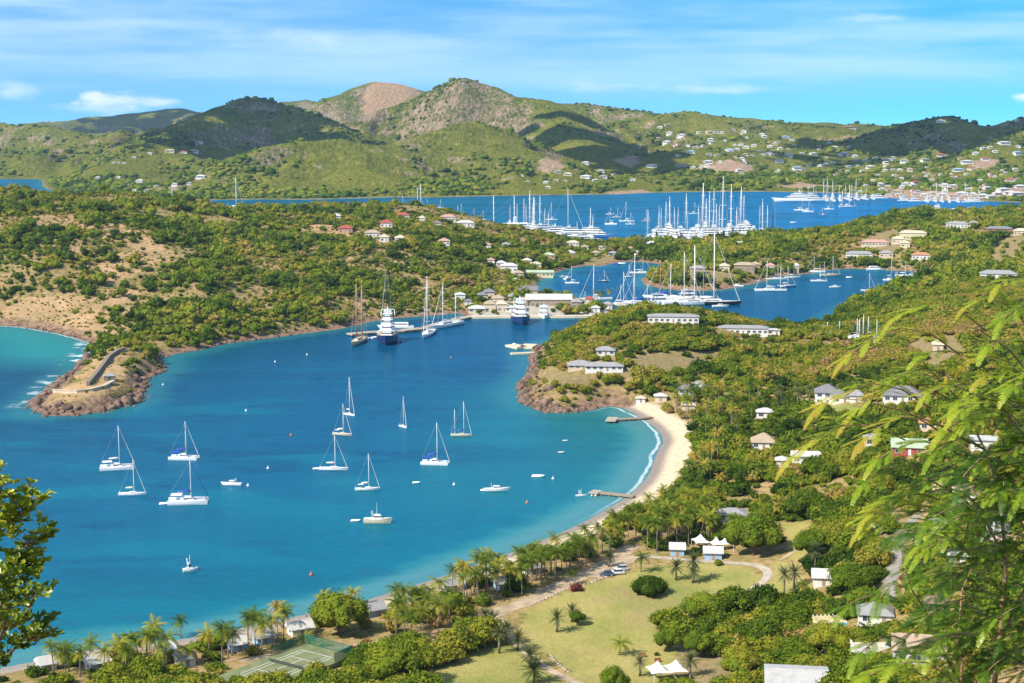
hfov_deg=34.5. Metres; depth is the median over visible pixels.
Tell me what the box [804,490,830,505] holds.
broadleaf tree
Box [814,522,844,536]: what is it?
broadleaf tree
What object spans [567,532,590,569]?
coconut palm
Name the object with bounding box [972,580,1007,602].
broadleaf tree
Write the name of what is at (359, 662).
broadleaf tree
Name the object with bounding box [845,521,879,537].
broadleaf tree
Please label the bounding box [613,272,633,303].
sailboat
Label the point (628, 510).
coconut palm
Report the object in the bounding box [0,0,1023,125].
sky
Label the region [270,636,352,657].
wire fence
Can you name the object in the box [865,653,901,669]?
broadleaf tree
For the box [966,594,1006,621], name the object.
broadleaf tree
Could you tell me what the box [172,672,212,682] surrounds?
broadleaf tree
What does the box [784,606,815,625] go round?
broadleaf tree
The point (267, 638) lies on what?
house
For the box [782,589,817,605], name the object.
broadleaf tree
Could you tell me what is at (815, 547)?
date palm
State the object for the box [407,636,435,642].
broadleaf tree
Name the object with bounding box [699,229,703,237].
motor yacht
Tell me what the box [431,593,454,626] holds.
coconut palm
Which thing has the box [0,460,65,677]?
oval leaved tree
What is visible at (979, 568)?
broadleaf tree
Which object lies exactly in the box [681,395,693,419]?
coconut palm
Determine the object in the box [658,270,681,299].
sailboat
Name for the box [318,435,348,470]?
sailboat
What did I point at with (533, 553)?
coconut palm
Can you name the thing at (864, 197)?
motor yacht
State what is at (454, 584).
house
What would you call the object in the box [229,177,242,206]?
sailboat
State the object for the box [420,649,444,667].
broadleaf tree
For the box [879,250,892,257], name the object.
house
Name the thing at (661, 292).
sailboat
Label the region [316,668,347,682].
broadleaf tree
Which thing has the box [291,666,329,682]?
broadleaf tree
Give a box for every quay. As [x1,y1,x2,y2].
[346,316,470,335]
[468,315,592,318]
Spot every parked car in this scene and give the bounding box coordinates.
[599,570,613,576]
[612,568,624,574]
[613,564,628,570]
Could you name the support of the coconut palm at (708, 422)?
on the ground
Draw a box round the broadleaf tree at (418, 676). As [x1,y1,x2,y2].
[395,669,449,682]
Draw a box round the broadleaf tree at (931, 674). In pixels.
[906,667,942,682]
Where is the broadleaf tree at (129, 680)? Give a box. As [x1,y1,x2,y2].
[117,676,153,682]
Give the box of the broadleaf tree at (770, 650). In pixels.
[755,647,786,660]
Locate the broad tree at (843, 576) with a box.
[826,557,878,589]
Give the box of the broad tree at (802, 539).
[791,527,827,552]
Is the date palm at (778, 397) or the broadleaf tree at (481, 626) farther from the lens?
the date palm at (778, 397)
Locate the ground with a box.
[0,78,1023,682]
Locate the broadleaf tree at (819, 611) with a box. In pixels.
[811,608,827,620]
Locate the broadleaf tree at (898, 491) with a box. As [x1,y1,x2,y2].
[892,483,924,496]
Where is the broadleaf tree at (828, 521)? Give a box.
[813,518,837,528]
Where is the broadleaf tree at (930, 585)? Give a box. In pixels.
[907,576,947,596]
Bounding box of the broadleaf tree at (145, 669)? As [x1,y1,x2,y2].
[127,655,170,682]
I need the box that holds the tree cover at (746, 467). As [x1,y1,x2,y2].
[0,273,1023,682]
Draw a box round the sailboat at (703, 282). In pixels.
[690,260,718,298]
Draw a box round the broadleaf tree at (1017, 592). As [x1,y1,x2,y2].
[1005,588,1023,615]
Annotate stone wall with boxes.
[51,380,114,393]
[86,347,124,385]
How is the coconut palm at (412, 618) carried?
on the ground
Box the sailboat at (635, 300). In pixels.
[614,256,659,304]
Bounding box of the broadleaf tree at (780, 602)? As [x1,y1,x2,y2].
[772,596,785,607]
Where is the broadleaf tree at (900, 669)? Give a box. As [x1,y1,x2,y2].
[894,665,920,681]
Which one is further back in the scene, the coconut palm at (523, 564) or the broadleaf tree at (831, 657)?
the coconut palm at (523, 564)
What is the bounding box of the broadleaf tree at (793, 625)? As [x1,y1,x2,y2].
[779,619,805,633]
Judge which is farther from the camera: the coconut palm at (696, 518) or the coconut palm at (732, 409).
the coconut palm at (732, 409)
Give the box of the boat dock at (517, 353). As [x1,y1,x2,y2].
[510,352,534,354]
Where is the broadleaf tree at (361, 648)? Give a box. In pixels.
[343,643,373,658]
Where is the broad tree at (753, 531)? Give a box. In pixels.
[719,509,785,555]
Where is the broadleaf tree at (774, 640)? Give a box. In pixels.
[763,635,784,647]
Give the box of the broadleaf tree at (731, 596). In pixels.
[715,585,753,611]
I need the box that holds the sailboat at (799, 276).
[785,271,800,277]
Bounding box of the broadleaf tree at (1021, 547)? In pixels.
[1015,543,1023,551]
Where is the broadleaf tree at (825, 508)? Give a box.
[818,498,843,518]
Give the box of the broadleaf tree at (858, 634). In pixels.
[849,626,879,646]
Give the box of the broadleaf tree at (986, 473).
[973,467,996,482]
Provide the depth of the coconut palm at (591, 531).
549.22 m
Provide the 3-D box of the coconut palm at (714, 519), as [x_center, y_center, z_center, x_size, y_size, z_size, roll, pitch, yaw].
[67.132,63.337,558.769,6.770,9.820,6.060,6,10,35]
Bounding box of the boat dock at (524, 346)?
[505,344,537,348]
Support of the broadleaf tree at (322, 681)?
on the ground
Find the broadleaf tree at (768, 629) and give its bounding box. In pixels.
[746,617,783,638]
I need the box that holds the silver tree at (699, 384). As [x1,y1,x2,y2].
[692,381,705,388]
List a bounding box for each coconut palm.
[39,636,60,670]
[45,650,63,667]
[47,641,78,673]
[55,639,80,670]
[68,644,92,676]
[80,631,101,654]
[91,641,115,666]
[103,633,132,661]
[109,631,128,653]
[114,641,139,663]
[118,630,140,654]
[130,625,157,656]
[136,628,158,655]
[141,613,167,651]
[142,629,165,654]
[149,625,183,665]
[152,640,171,663]
[167,613,187,637]
[176,640,200,659]
[195,621,216,648]
[208,620,235,662]
[212,619,240,658]
[226,625,244,655]
[237,609,258,646]
[242,605,266,647]
[251,615,275,654]
[258,608,286,646]
[268,600,286,637]
[272,604,296,642]
[274,601,292,627]
[292,629,316,644]
[314,587,330,599]
[344,586,362,597]
[381,594,408,633]
[384,581,403,598]
[392,582,413,623]
[392,592,412,627]
[393,608,413,631]
[401,595,420,629]
[403,610,421,629]
[407,583,431,605]
[412,602,429,632]
[420,583,442,605]
[420,590,437,629]
[427,597,450,633]
[428,576,450,597]
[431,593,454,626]
[436,585,458,610]
[438,592,461,622]
[444,563,462,586]
[453,558,469,592]
[453,571,473,601]
[454,560,473,596]
[455,565,472,596]
[460,566,480,596]
[468,547,494,587]
[468,566,484,605]
[469,552,484,591]
[469,565,484,593]
[476,563,496,595]
[478,556,493,591]
[482,551,496,574]
[486,562,505,598]
[490,551,507,565]
[490,554,509,580]
[499,559,518,596]
[504,274,511,284]
[505,559,520,579]
[507,543,526,561]
[511,562,531,595]
[515,546,533,577]
[515,556,533,577]
[516,555,537,592]
[520,549,537,569]
[523,555,538,583]
[529,537,546,575]
[529,548,540,579]
[534,548,552,585]
[535,543,549,564]
[537,553,550,582]
[545,531,566,566]
[545,543,564,574]
[546,546,566,580]
[548,545,562,577]
[556,544,573,575]
[562,531,581,566]
[562,538,579,570]
[565,569,577,584]
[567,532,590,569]
[569,534,587,561]
[571,535,587,564]
[576,523,591,557]
[577,539,597,566]
[583,532,599,561]
[586,530,598,542]
[590,521,605,557]
[596,523,611,553]
[603,519,620,550]
[605,508,627,536]
[605,519,618,547]
[606,508,623,536]
[607,633,633,654]
[617,510,633,541]
[621,503,637,536]
[625,511,642,540]
[628,502,642,532]
[634,551,650,571]
[636,505,652,521]
[638,513,652,535]
[639,515,659,550]
[641,492,655,500]
[641,498,658,508]
[642,498,654,509]
[644,517,664,552]
[651,507,668,535]
[652,504,667,538]
[654,516,670,531]
[655,498,674,532]
[655,517,669,540]
[656,483,670,495]
[657,492,673,501]
[660,498,677,534]
[662,505,673,537]
[663,490,676,500]
[666,510,684,541]
[668,382,682,408]
[670,481,682,490]
[671,390,681,408]
[671,510,688,536]
[672,497,686,529]
[673,499,691,534]
[674,483,690,498]
[675,470,689,482]
[677,374,690,385]
[677,474,692,485]
[680,392,691,413]
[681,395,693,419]
[681,457,693,470]
[681,515,697,545]
[682,487,699,501]
[682,507,699,536]
[683,499,697,529]
[685,483,698,493]
[686,386,698,400]
[687,450,701,462]
[689,511,703,526]
[690,445,703,457]
[690,493,705,508]
[692,483,707,493]
[693,403,703,418]
[694,410,707,420]
[694,416,705,427]
[694,495,711,527]
[695,463,708,477]
[695,505,717,537]
[696,440,705,459]
[696,452,711,461]
[696,457,709,472]
[696,486,711,494]
[696,509,710,534]
[698,417,710,434]
[699,392,712,406]
[699,490,712,505]
[700,378,709,385]
[702,384,710,399]
[702,443,717,454]
[703,400,710,414]
[703,514,721,537]
[704,372,714,396]
[704,418,714,432]
[705,408,718,425]
[705,440,720,458]
[705,496,719,512]
[706,403,721,411]
[706,426,713,435]
[706,459,717,478]
[708,514,720,535]
[709,416,721,425]
[709,498,727,513]
[709,513,725,524]
[710,385,720,393]
[710,427,725,455]
[711,401,721,426]
[712,379,725,397]
[714,472,728,482]
[717,396,728,411]
[717,416,728,426]
[718,426,729,434]
[722,386,735,400]
[724,402,737,424]
[726,404,737,416]
[726,512,739,522]
[727,393,739,401]
[728,389,740,397]
[729,398,742,412]
[730,381,741,390]
[731,413,742,427]
[733,376,743,399]
[733,408,745,422]
[737,395,749,409]
[742,378,756,401]
[746,402,758,416]
[749,391,759,410]
[751,378,762,398]
[794,580,810,590]
[889,617,904,631]
[892,539,909,564]
[898,616,915,632]
[901,602,916,620]
[914,547,930,560]
[927,561,944,576]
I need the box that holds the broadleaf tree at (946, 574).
[939,566,961,587]
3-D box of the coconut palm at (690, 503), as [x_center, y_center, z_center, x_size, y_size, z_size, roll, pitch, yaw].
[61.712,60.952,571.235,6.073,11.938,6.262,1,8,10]
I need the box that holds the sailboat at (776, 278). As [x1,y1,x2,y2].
[765,266,786,279]
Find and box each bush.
[570,581,583,591]
[714,558,723,565]
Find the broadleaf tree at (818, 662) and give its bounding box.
[805,657,828,665]
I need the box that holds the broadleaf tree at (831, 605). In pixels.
[821,598,849,618]
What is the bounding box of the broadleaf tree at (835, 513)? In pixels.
[825,503,859,520]
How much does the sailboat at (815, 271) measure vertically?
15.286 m
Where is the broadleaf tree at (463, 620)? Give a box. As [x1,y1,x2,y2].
[454,615,473,627]
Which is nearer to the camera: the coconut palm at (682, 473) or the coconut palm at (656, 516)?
the coconut palm at (656, 516)
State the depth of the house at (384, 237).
1452.62 m
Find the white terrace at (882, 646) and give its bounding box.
[850,640,889,652]
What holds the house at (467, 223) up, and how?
on the ground
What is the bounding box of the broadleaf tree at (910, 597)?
[905,585,935,608]
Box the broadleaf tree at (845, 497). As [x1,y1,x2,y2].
[838,492,863,501]
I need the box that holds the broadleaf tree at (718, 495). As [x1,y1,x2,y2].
[694,486,726,501]
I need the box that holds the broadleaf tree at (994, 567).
[983,554,1003,571]
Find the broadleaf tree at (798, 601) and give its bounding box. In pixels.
[783,599,819,608]
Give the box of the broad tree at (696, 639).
[681,627,712,656]
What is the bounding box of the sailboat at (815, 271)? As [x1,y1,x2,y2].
[807,256,824,272]
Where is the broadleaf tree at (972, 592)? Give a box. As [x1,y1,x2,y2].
[967,582,1008,603]
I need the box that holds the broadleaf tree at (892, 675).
[860,666,901,682]
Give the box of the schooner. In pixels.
[351,284,367,345]
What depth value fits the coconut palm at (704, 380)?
836.93 m
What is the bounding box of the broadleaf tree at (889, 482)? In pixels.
[863,471,895,490]
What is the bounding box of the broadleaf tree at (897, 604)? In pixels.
[890,593,913,608]
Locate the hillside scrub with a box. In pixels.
[0,183,1023,403]
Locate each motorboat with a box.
[182,555,197,571]
[221,478,241,485]
[363,511,391,523]
[484,484,509,491]
[712,304,728,306]
[866,266,884,269]
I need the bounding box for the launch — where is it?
[377,322,413,328]
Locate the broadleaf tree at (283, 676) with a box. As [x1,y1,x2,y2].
[263,668,295,682]
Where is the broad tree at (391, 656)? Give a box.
[364,634,426,679]
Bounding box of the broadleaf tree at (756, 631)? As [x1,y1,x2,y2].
[745,620,773,638]
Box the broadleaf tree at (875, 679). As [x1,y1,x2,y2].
[868,673,907,682]
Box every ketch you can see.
[450,401,471,435]
[754,260,786,290]
[820,262,840,275]
[839,185,854,206]
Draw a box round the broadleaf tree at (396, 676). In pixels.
[381,672,409,681]
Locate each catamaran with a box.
[99,427,134,470]
[167,464,208,505]
[168,425,199,459]
[420,422,449,465]
[605,213,616,224]
[883,260,894,280]
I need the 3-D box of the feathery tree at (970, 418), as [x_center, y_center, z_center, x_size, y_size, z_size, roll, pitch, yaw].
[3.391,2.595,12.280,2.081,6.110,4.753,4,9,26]
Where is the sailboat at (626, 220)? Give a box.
[619,206,633,221]
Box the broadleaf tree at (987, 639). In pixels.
[976,621,996,645]
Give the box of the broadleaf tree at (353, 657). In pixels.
[341,653,365,666]
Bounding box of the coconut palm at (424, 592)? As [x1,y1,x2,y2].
[408,587,429,604]
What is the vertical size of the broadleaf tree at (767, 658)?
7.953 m
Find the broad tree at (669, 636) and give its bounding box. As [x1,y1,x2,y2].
[651,625,685,651]
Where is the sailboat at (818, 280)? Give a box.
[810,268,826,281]
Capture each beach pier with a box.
[599,492,634,498]
[616,416,653,421]
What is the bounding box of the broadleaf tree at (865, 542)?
[863,535,894,550]
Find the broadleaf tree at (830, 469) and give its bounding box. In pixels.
[818,461,842,476]
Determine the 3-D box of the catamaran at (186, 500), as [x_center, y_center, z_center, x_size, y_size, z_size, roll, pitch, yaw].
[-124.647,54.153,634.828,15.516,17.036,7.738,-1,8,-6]
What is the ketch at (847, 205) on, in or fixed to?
on the water
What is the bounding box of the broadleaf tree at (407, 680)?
[391,678,418,682]
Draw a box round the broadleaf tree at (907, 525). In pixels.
[902,521,930,537]
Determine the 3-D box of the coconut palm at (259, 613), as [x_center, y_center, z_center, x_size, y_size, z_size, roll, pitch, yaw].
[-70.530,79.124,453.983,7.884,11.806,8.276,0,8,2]
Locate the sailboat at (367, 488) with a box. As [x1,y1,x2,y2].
[355,454,380,490]
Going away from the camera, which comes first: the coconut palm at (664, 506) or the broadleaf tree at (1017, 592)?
the broadleaf tree at (1017, 592)
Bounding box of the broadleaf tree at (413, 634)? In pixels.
[398,629,425,639]
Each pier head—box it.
[588,490,602,495]
[605,417,617,422]
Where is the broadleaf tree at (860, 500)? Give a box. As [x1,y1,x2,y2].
[841,495,871,508]
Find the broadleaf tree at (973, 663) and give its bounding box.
[966,662,1003,674]
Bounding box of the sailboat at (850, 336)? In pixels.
[848,318,858,337]
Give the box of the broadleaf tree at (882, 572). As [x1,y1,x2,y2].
[866,565,890,581]
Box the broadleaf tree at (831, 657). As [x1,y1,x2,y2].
[816,653,840,661]
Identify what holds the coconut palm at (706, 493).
on the ground
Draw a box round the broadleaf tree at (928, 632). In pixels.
[922,621,942,634]
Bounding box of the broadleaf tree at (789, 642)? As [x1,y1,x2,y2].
[775,634,811,651]
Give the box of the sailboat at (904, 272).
[895,261,912,275]
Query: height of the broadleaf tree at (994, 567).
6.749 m
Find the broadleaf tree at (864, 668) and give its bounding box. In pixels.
[839,658,866,670]
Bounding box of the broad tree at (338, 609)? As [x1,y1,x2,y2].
[306,587,373,634]
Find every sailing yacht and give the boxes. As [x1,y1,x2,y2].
[376,270,390,335]
[421,280,435,337]
[431,284,464,328]
[526,193,530,227]
[666,199,672,226]
[679,232,741,304]
[682,193,689,229]
[698,183,706,228]
[707,192,712,225]
[709,199,717,228]
[717,177,727,228]
[726,184,734,231]
[734,211,738,232]
[737,186,746,233]
[760,201,764,228]
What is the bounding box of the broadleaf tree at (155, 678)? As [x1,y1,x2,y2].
[146,672,174,682]
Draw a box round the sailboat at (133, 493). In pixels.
[118,462,146,495]
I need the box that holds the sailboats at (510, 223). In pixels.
[487,196,550,226]
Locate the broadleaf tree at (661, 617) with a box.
[647,606,693,628]
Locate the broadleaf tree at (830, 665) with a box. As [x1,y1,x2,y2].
[821,660,852,671]
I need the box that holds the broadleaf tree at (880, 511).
[856,509,890,523]
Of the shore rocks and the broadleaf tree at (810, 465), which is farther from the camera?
the shore rocks
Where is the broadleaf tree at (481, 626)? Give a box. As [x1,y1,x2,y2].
[461,614,507,644]
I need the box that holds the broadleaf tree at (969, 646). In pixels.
[938,618,981,654]
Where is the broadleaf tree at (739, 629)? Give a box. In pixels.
[729,620,752,636]
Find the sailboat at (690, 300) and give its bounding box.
[661,246,716,305]
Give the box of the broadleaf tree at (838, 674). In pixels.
[815,663,863,682]
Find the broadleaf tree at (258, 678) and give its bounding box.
[234,671,278,682]
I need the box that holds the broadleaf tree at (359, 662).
[342,657,366,669]
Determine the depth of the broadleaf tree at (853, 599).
456.41 m
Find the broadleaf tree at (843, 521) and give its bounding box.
[832,513,861,528]
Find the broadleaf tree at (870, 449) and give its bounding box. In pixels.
[859,445,889,461]
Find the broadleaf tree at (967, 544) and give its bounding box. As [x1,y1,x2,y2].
[964,539,988,557]
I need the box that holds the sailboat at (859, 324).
[854,319,860,337]
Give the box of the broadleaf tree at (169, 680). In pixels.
[154,677,175,682]
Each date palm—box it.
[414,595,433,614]
[454,625,474,650]
[478,606,490,616]
[482,609,499,619]
[490,624,508,653]
[499,619,513,644]
[508,626,529,649]
[517,641,539,667]
[519,653,549,682]
[546,607,564,631]
[564,601,581,621]
[603,549,615,566]
[629,652,648,675]
[667,558,684,579]
[680,649,702,675]
[681,550,703,571]
[685,564,700,582]
[773,564,793,592]
[774,383,784,393]
[774,393,784,405]
[780,390,787,399]
[786,563,804,587]
[793,388,802,401]
[798,388,805,399]
[805,384,813,399]
[806,540,825,567]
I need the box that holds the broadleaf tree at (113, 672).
[91,659,133,682]
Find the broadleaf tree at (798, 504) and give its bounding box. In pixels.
[779,490,814,515]
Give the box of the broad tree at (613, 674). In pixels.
[598,663,631,682]
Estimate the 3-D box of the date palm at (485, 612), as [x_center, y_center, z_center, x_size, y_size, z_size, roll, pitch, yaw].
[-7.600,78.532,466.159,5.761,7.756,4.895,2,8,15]
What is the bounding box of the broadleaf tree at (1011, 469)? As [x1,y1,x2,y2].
[989,465,1022,486]
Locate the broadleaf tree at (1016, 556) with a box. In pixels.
[1001,537,1023,562]
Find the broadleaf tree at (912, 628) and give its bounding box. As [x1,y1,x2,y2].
[899,618,934,633]
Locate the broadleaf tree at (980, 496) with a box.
[972,492,1002,511]
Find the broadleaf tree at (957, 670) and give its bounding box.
[937,668,976,681]
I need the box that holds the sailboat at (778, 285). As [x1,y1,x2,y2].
[777,271,795,286]
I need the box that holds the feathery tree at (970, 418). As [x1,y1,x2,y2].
[775,278,1023,682]
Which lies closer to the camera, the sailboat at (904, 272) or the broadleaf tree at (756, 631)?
the broadleaf tree at (756, 631)
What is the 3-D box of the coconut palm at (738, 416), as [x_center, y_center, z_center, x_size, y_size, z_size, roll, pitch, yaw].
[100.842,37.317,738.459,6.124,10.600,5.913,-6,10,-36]
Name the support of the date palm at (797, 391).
on the ground
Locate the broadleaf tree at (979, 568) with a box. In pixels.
[953,563,982,576]
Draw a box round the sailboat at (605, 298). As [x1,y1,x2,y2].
[580,266,611,299]
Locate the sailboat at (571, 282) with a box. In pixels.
[565,267,579,283]
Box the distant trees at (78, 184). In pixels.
[0,77,1023,200]
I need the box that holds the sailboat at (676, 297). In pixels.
[663,252,702,300]
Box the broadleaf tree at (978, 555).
[974,538,998,564]
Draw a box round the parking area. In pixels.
[575,554,639,577]
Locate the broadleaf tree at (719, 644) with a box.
[700,634,737,655]
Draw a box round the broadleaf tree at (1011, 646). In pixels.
[1004,633,1023,649]
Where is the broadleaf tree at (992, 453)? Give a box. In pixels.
[990,442,1008,454]
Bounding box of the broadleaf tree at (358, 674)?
[335,665,380,682]
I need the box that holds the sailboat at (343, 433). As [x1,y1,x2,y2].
[332,406,351,435]
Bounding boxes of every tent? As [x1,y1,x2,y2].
[643,660,687,682]
[691,534,709,546]
[708,537,733,550]
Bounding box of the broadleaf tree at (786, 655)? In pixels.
[776,648,810,661]
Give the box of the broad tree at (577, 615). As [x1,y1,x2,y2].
[569,609,586,624]
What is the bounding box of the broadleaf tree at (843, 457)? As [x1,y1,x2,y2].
[832,448,860,465]
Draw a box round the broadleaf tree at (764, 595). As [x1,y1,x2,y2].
[741,583,781,607]
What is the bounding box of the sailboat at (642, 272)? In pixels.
[629,257,649,273]
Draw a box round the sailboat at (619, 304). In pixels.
[612,289,628,305]
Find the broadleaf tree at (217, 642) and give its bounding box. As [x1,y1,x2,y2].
[195,633,225,649]
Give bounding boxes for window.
[862,615,871,621]
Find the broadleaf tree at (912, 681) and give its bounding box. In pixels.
[902,679,923,682]
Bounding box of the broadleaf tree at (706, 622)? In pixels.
[692,614,722,633]
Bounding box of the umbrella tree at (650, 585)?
[629,572,669,596]
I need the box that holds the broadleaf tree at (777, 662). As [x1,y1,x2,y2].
[771,660,786,664]
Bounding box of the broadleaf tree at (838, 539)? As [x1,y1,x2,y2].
[825,529,860,549]
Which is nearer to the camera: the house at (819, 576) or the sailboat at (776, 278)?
the house at (819, 576)
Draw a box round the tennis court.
[218,643,347,682]
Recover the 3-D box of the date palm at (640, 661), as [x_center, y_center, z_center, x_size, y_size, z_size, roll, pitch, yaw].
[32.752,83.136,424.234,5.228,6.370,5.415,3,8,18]
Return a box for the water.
[0,179,1020,667]
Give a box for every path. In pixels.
[237,640,378,662]
[495,617,582,682]
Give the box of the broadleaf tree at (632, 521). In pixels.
[621,500,648,524]
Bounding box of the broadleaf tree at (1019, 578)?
[1006,573,1023,596]
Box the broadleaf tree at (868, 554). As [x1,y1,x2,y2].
[853,540,894,565]
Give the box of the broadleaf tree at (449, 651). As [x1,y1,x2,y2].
[427,639,467,663]
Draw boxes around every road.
[433,544,641,640]
[882,513,923,599]
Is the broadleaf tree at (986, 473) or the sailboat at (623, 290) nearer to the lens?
the broadleaf tree at (986, 473)
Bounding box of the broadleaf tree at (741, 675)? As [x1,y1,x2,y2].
[726,665,763,682]
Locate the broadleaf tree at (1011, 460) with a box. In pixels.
[1010,451,1023,462]
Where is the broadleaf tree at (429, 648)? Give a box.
[420,645,439,662]
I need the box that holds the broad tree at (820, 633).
[801,617,855,650]
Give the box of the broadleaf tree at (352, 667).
[341,663,374,675]
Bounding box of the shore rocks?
[1,322,597,416]
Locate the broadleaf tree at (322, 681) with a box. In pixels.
[318,679,342,682]
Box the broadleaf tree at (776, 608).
[760,603,783,615]
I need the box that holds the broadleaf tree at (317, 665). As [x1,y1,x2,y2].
[298,660,330,675]
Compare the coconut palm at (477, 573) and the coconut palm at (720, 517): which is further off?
the coconut palm at (720, 517)
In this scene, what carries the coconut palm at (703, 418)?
on the ground
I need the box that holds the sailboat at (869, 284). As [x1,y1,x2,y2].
[861,273,874,290]
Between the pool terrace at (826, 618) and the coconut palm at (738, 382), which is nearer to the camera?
the pool terrace at (826, 618)
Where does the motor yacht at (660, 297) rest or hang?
on the water
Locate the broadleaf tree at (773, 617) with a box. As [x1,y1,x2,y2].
[750,609,789,629]
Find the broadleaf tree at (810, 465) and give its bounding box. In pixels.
[798,454,826,474]
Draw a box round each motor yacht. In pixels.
[377,307,398,345]
[510,296,529,324]
[535,223,549,230]
[538,304,549,318]
[547,223,564,233]
[559,232,573,237]
[561,226,596,236]
[577,233,597,238]
[585,227,618,237]
[649,226,663,235]
[649,293,665,302]
[651,229,656,237]
[664,223,672,233]
[668,228,704,236]
[669,229,677,237]
[678,289,706,296]
[686,231,692,238]
[695,223,699,230]
[697,225,716,234]
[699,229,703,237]
[723,225,749,232]
[726,223,730,234]
[744,222,750,230]
[772,191,812,201]
[807,193,828,200]
[829,193,835,200]
[853,192,859,199]
[860,194,868,199]
[874,193,887,198]
[898,196,908,200]
[909,196,923,201]
[972,198,983,201]
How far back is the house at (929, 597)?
427.15 m
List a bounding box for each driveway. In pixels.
[639,555,772,587]
[778,549,797,559]
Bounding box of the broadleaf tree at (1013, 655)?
[1000,650,1023,665]
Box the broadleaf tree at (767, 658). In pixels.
[751,650,779,670]
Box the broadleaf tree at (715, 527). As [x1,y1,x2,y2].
[709,521,729,534]
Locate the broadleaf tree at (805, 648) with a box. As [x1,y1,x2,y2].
[788,643,821,655]
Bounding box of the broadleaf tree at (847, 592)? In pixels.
[842,585,865,597]
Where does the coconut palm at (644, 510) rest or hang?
on the ground
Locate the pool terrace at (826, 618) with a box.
[812,614,846,625]
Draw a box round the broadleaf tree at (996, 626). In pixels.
[989,620,1018,640]
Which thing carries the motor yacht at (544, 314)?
on the water
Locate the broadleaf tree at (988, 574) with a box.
[957,568,995,591]
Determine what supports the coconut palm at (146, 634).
on the ground
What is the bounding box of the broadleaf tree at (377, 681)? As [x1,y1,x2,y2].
[362,677,385,682]
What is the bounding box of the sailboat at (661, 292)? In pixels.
[643,260,677,297]
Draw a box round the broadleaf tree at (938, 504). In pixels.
[929,500,956,515]
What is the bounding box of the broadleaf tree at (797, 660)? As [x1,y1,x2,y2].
[781,652,813,664]
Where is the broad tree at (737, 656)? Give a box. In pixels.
[718,642,760,671]
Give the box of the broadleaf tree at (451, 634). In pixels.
[434,623,479,652]
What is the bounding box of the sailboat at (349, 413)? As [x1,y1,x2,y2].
[343,379,354,415]
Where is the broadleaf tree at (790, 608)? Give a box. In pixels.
[782,601,816,617]
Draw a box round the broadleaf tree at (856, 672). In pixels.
[853,667,867,676]
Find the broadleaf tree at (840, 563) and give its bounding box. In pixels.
[827,559,858,572]
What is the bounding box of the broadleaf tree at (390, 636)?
[386,633,410,639]
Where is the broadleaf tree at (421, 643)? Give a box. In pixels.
[414,639,434,651]
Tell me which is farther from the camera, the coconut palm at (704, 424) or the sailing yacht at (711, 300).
the sailing yacht at (711, 300)
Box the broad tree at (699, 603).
[678,588,729,616]
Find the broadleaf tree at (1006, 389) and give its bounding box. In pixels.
[993,386,1021,402]
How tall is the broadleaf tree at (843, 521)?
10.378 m
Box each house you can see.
[33,654,58,670]
[81,653,111,669]
[103,373,115,381]
[152,641,176,654]
[165,149,174,152]
[171,650,197,666]
[196,175,205,179]
[224,634,249,652]
[249,628,276,645]
[285,619,315,636]
[338,225,352,232]
[364,230,380,237]
[367,600,388,617]
[379,234,389,241]
[380,220,392,226]
[394,235,404,239]
[396,212,409,217]
[433,220,441,224]
[438,238,449,245]
[440,214,455,221]
[442,577,465,591]
[454,292,465,299]
[456,220,474,227]
[464,299,471,304]
[468,305,485,313]
[477,292,486,297]
[483,288,494,297]
[484,300,495,311]
[491,294,504,301]
[491,576,505,590]
[496,260,505,266]
[496,300,507,311]
[500,263,517,273]
[505,305,513,311]
[508,293,514,301]
[514,270,523,275]
[518,286,538,293]
[518,297,527,305]
[522,561,540,575]
[525,294,571,305]
[526,270,553,277]
[544,252,554,259]
[563,172,572,175]
[566,240,578,246]
[567,360,589,372]
[571,298,582,306]
[580,175,591,178]
[584,362,623,373]
[585,296,594,302]
[591,305,600,311]
[596,346,615,356]
[604,301,612,308]
[635,395,645,404]
[646,164,657,167]
[647,313,699,325]
[653,393,667,402]
[662,140,671,145]
[669,542,685,555]
[674,163,682,166]
[678,384,693,395]
[681,402,695,409]
[689,265,705,273]
[703,546,723,559]
[716,507,747,522]
[717,325,768,336]
[719,263,729,270]
[734,262,754,273]
[750,433,774,449]
[752,261,760,267]
[755,407,773,418]
[764,664,828,682]
[766,263,774,267]
[768,328,780,334]
[775,159,783,162]
[775,456,789,467]
[790,450,821,463]
[792,166,801,170]
[794,263,799,272]
[811,568,831,588]
[814,384,839,403]
[831,390,849,404]
[842,126,855,129]
[845,251,872,257]
[848,389,864,402]
[858,601,894,625]
[861,239,888,247]
[862,433,876,446]
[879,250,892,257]
[882,385,922,404]
[890,437,928,457]
[891,189,902,192]
[891,236,904,244]
[891,632,954,664]
[899,230,926,239]
[900,240,909,247]
[911,252,930,259]
[918,418,936,431]
[920,158,929,162]
[923,595,950,612]
[931,339,943,350]
[946,221,967,227]
[947,549,968,565]
[952,168,963,171]
[952,484,982,502]
[956,191,968,194]
[960,160,973,164]
[969,435,997,452]
[979,270,1017,279]
[980,157,989,160]
[985,226,1012,231]
[986,522,1009,541]
[996,187,1009,191]
[997,141,1010,144]
[1005,178,1014,180]
[1008,191,1023,194]
[1012,151,1021,155]
[1013,185,1023,187]
[1013,228,1023,234]
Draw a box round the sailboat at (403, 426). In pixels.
[399,399,406,427]
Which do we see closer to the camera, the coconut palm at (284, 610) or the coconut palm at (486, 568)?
the coconut palm at (284, 610)
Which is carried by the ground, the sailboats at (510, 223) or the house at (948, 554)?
the house at (948, 554)
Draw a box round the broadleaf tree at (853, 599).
[845,585,887,604]
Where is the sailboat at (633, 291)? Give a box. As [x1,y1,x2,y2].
[624,277,641,301]

